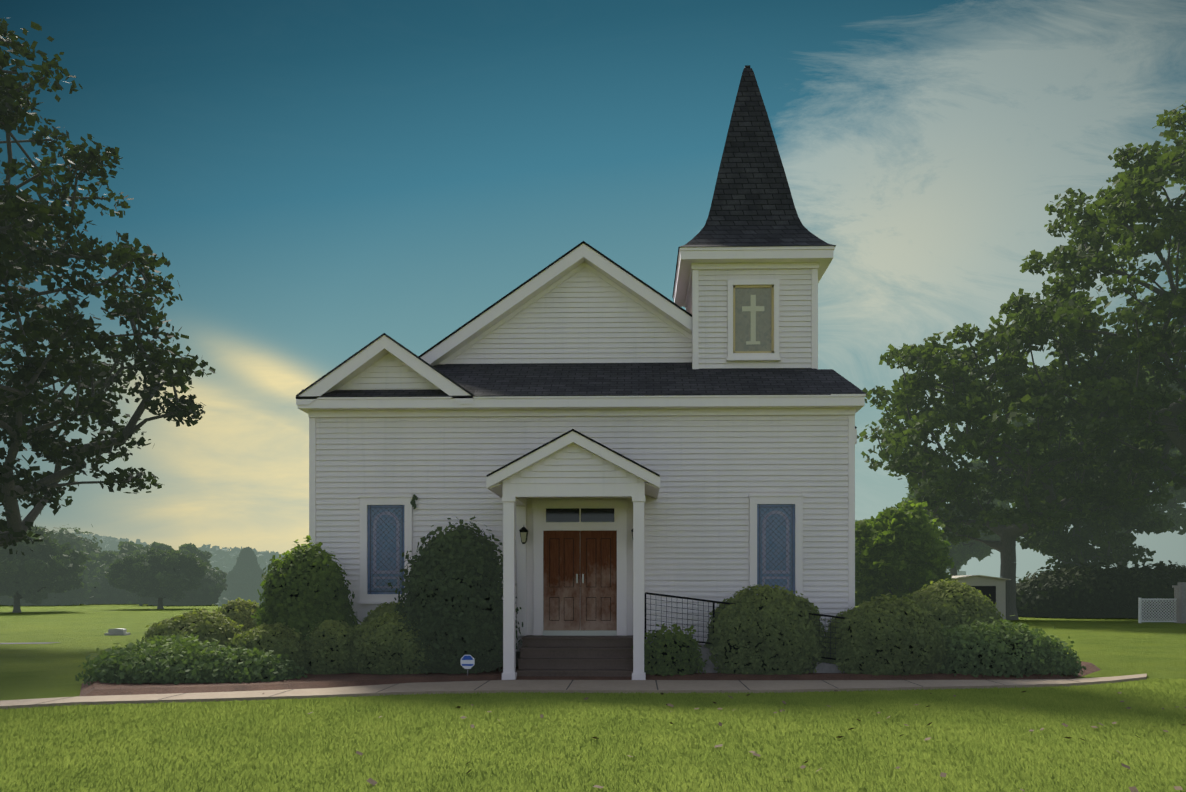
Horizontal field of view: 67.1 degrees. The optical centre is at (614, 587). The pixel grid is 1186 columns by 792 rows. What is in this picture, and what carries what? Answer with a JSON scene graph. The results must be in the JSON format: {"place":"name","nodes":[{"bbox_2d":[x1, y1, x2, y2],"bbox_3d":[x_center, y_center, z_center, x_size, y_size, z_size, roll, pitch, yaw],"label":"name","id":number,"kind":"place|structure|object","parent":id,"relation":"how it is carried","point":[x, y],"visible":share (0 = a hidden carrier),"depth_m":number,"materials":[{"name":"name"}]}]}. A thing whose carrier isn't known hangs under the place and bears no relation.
{"place":"outdoors","nodes":[
{"label":"outdoors","id":0,"kind":"place"},
{"bbox_2d":[0,677,1185,791],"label":"lawn grass","id":1,"kind":"structure","parent":0,"point":[866,753],"depth_m":9.84,"materials":[{"name":"green plant"}]},
{"bbox_2d":[0,591,1185,791],"bbox_3d":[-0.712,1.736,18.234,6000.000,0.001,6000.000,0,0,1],"label":"ground","id":2,"kind":"structure","parent":0,"point":[1110,647],"depth_m":27.99,"materials":[{"name":"green plant"}]},
{"bbox_2d":[0,525,91,612],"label":"tree","id":3,"kind":"object","parent":2,"relation":"on","point":[48,565],"visible":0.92,"depth_m":60.17,"materials":[{"name":"green plant"}]},
{"bbox_2d":[0,628,129,643],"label":"cemetery","id":4,"kind":"structure","parent":2,"relation":"on","point":[118,631],"depth_m":32.09,"materials":[{"name":"stone"}]},
{"bbox_2d":[0,18,215,555],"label":"oak","id":5,"kind":"object","parent":2,"relation":"on","point":[24,217],"visible":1,"depth_m":25.55,"materials":[{"name":"green plant"}]},
{"bbox_2d":[0,525,227,605],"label":"woodland","id":6,"kind":"object","parent":2,"relation":"on","point":[97,589],"visible":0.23,"depth_m":86.35,"materials":[{"name":"green plant"}]},
{"bbox_2d":[114,541,171,556],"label":"tree","id":7,"kind":"object","parent":2,"relation":"on","point":[128,545],"visible":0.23,"depth_m":103.91,"materials":[{"name":"green plant"}]},
{"bbox_2d":[104,547,209,608],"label":"tree","id":8,"kind":"object","parent":2,"relation":"on","point":[172,574],"visible":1,"depth_m":69.18,"materials":[{"name":"green plant"}]},
{"bbox_2d":[75,633,307,684],"bbox_3d":[-7.541,1.315,16.147,4.065,0.917,2.651,0,0,1],"label":"bush","id":9,"kind":"object","parent":2,"relation":"on","point":[176,659],"visible":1,"depth_m":15.39,"materials":[{"name":"green plant"}]},
{"bbox_2d":[142,608,243,646],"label":"boxwood","id":10,"kind":"object","parent":2,"relation":"on","point":[220,627],"visible":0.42,"depth_m":17.92,"materials":[{"name":"green plant"}]},
{"bbox_2d":[179,542,212,569],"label":"tree","id":11,"kind":"object","parent":2,"relation":"on","point":[185,548],"visible":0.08,"depth_m":100.17,"materials":[{"name":"green plant"}]},
{"bbox_2d":[215,597,258,632],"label":"boxwood","id":12,"kind":"object","parent":2,"relation":"on","point":[242,611],"visible":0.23,"depth_m":20.59,"materials":[{"name":"green plant"}]},
{"bbox_2d":[216,547,264,607],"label":"cedar","id":13,"kind":"object","parent":2,"relation":"on","point":[244,578],"visible":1,"depth_m":74.36,"materials":[{"name":"green plant"}]},
{"bbox_2d":[228,622,308,673],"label":"boxwood","id":14,"kind":"object","parent":2,"relation":"on","point":[281,639],"visible":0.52,"depth_m":16.48,"materials":[{"name":"green plant"}]},
{"bbox_2d":[251,535,360,644],"bbox_3d":[-6.012,0.367,17.550,2.308,2.789,1.768,0,0,1],"label":"tall shrub","id":15,"kind":"object","parent":2,"relation":"on","point":[304,588],"visible":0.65,"depth_m":17.06,"materials":[{"name":"green plant"}]},
{"bbox_2d":[303,620,356,674],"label":"boxwood","id":16,"kind":"object","parent":2,"relation":"on","point":[328,645],"visible":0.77,"depth_m":16.69,"materials":[{"name":"green plant"}]},
{"bbox_2d":[362,601,403,624],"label":"boxwood","id":17,"kind":"object","parent":2,"relation":"on","point":[382,609],"visible":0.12,"depth_m":17.73,"materials":[{"name":"green plant"}]},
{"bbox_2d":[387,517,526,674],"bbox_3d":[-3.128,0.185,17.435,2.835,3.171,2.299,0,0,1],"label":"bush","id":18,"kind":"object","parent":2,"relation":"on","point":[452,604],"visible":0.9,"depth_m":16.80,"materials":[{"name":"green plant"}]},
{"bbox_2d":[461,655,474,674],"bbox_3d":[-2.714,1.491,16.470,0.259,0.489,0.031,0,0,1],"label":"yard sign","id":19,"kind":"object","parent":2,"relation":"on","point":[467,662],"visible":0.92,"depth_m":16.46,"materials":[{"name":"white"}]},
{"bbox_2d":[39,526,965,575],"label":"ridge trees","id":20,"kind":"object","parent":2,"relation":"on","point":[224,559],"depth_m":333.64,"materials":[{"name":"green plant"}]},
{"bbox_2d":[486,429,659,679],"bbox_3d":[-0.736,-0.562,17.200,3.140,4.595,2.110,0,0,1],"label":"porch","id":21,"kind":"object","parent":2,"relation":"on","point":[572,463],"visible":0.96,"depth_m":16.32,"materials":[{"name":"white wood"}]},
{"bbox_2d":[0,674,1146,708],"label":"walkway","id":22,"kind":"structure","parent":2,"relation":"on","point":[635,686],"depth_m":15.01,"materials":[{"name":"concrete"}]},
{"bbox_2d":[296,65,865,666],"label":"church","id":23,"kind":"structure","parent":2,"relation":"on","point":[584,337],"depth_m":18.32,"materials":[{"name":"white wood"}]},
{"bbox_2d":[358,495,412,603],"bbox_3d":[-4.691,-0.764,18.304,1.134,2.220,0.110,0,0,1],"label":"window","id":24,"kind":"structure","parent":23,"relation":"attached to","point":[385,532],"depth_m":18.33,"materials":[{"name":"blue"}]},
{"bbox_2d":[410,494,417,508],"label":"vine wall","id":25,"kind":"structure","parent":23,"relation":"attached to","point":[413,503],"depth_m":18.26,"materials":[{"name":"green plant"}]},
{"bbox_2d":[519,527,527,543],"bbox_3d":[-1.844,-1.064,18.148,0.170,0.380,0.263,0,0,1],"label":"lantern","id":26,"kind":"object","parent":23,"relation":"attached to","point":[523,533],"visible":1,"depth_m":18.04,"materials":[{"name":"black metal"}]},
{"bbox_2d":[532,500,627,635],"bbox_3d":[-0.711,-0.389,18.244,1.940,2.750,0.140,0,0,1],"label":"door","id":27,"kind":"structure","parent":23,"relation":"attached to","point":[579,567],"depth_m":18.22,"materials":[{"name":"brown wood"}]},
{"bbox_2d":[726,279,780,361],"bbox_3d":[2.977,-5.734,19.224,1.160,1.740,0.145,0,0,1],"label":"window","id":28,"kind":"structure","parent":23,"relation":"attached to","point":[753,319],"depth_m":19.25,"materials":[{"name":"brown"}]},
{"bbox_2d":[748,494,803,596],"bbox_3d":[3.267,-0.764,18.114,1.134,2.220,0.110,0,0,1],"label":"window","id":29,"kind":"structure","parent":23,"relation":"attached to","point":[776,539],"depth_m":18.14,"materials":[{"name":"blue glass"}]},
{"bbox_2d":[80,661,1100,695],"bbox_3d":[0.149,1.681,17.651,20.058,0.110,8.125,0,0,1],"label":"mulch bed","id":30,"kind":"object","parent":2,"relation":"on","point":[311,681],"visible":0.29,"depth_m":16.25,"materials":[{"name":"brown soil"}]},
{"bbox_2d":[347,611,431,674],"bbox_3d":[-4.177,1.111,17.173,1.989,1.295,1.473,0,0,-24],"label":"boxwood","id":31,"kind":"object","parent":30,"relation":"on","point":[380,645],"visible":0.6,"depth_m":16.65,"materials":[{"name":"green plant"}]},
{"bbox_2d":[632,623,706,675],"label":"bush","id":32,"kind":"object","parent":30,"relation":"on","point":[672,654],"visible":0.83,"depth_m":16.65,"materials":[{"name":"green plant"}]},
{"bbox_2d":[645,592,851,660],"bbox_3d":[3.169,0.879,16.942,5.215,1.568,0.044,0,0,1],"label":"ramp railing","id":33,"kind":"object","parent":30,"relation":"on","point":[708,611],"visible":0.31,"depth_m":16.97,"materials":[{"name":"black metal"}]},
{"bbox_2d":[515,635,844,676],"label":"steps","id":34,"kind":"structure","parent":2,"relation":"on","point":[596,656],"depth_m":16.97,"materials":[{"name":"paint"}]},
{"bbox_2d":[205,690,1185,791],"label":"fallen leaves","id":35,"kind":"object","parent":2,"relation":"on","point":[374,782],"visible":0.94,"depth_m":9.97,"materials":[{"name":"brown plant"}]},
{"bbox_2d":[702,584,830,674],"bbox_3d":[2.919,0.850,17.194,2.465,1.836,1.567,0,0,1],"label":"boxwood","id":36,"kind":"object","parent":2,"relation":"on","point":[767,629],"visible":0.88,"depth_m":16.68,"materials":[{"name":"green plant"}]},
{"bbox_2d":[821,593,949,675],"bbox_3d":[5.200,0.936,17.187,2.480,1.660,1.530,0,0,1],"label":"boxwood","id":37,"kind":"object","parent":2,"relation":"on","point":[894,635],"visible":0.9,"depth_m":16.68,"materials":[{"name":"green plant"}]},
{"bbox_2d":[855,499,953,606],"bbox_3d":[7.649,-0.299,24.107,2.988,4.074,3.290,0,0,1],"label":"tree","id":38,"kind":"object","parent":2,"relation":"on","point":[903,549],"visible":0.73,"depth_m":23.32,"materials":[{"name":"green plant"}]},
{"bbox_2d":[894,458,1010,575],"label":"tree","id":39,"kind":"object","parent":2,"relation":"on","point":[961,553],"visible":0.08,"depth_m":72.36,"materials":[{"name":"green plant"}]},
{"bbox_2d":[900,578,1005,630],"bbox_3d":[7.252,0.779,19.555,2.547,1.951,2.356,0,0,1],"label":"boxwood","id":40,"kind":"object","parent":2,"relation":"on","point":[952,603],"visible":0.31,"depth_m":18.85,"materials":[{"name":"green plant"}]},
{"bbox_2d":[952,575,1010,619],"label":"outbuilding","id":41,"kind":"structure","parent":2,"relation":"on","point":[994,588],"depth_m":46.25,"materials":[{"name":"beige"}]},
{"bbox_2d":[932,615,1085,677],"bbox_3d":[7.281,1.152,17.321,3.596,1.222,1.850,0,0,1],"label":"bush","id":42,"kind":"object","parent":2,"relation":"on","point":[1007,650],"visible":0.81,"depth_m":16.75,"materials":[{"name":"green plant"}]},
{"bbox_2d":[857,294,1185,619],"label":"oak","id":43,"kind":"object","parent":2,"relation":"on","point":[971,399],"visible":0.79,"depth_m":44.62,"materials":[{"name":"green plant"}]},
{"bbox_2d":[996,437,1174,569],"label":"tree","id":44,"kind":"object","parent":2,"relation":"on","point":[1060,544],"visible":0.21,"depth_m":53.04,"materials":[{"name":"green plant"}]},
{"bbox_2d":[1000,368,1185,567],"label":"tree","id":45,"kind":"object","parent":2,"relation":"on","point":[1173,509],"visible":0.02,"depth_m":58.22,"materials":[{"name":"green plant"}]},
{"bbox_2d":[1004,101,1185,490],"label":"oak","id":46,"kind":"object","parent":2,"relation":"on","point":[1064,309],"visible":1,"depth_m":38.43,"materials":[{"name":"green plant"}]},
{"bbox_2d":[1016,559,1185,618],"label":"hedge","id":47,"kind":"object","parent":2,"relation":"on","point":[1066,591],"visible":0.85,"depth_m":49.69,"materials":[{"name":"green plant"}]},
{"bbox_2d":[1138,582,1185,622],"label":"lattice fence","id":48,"kind":"object","parent":2,"relation":"on","point":[1179,605],"visible":1,"depth_m":43.08,"materials":[{"name":"white"}]},
{"bbox_2d":[0,0,1185,582],"label":"sky","id":49,"kind":"structure","parent":0,"point":[316,181],"materials":[{"name":"blue"}]}
]}

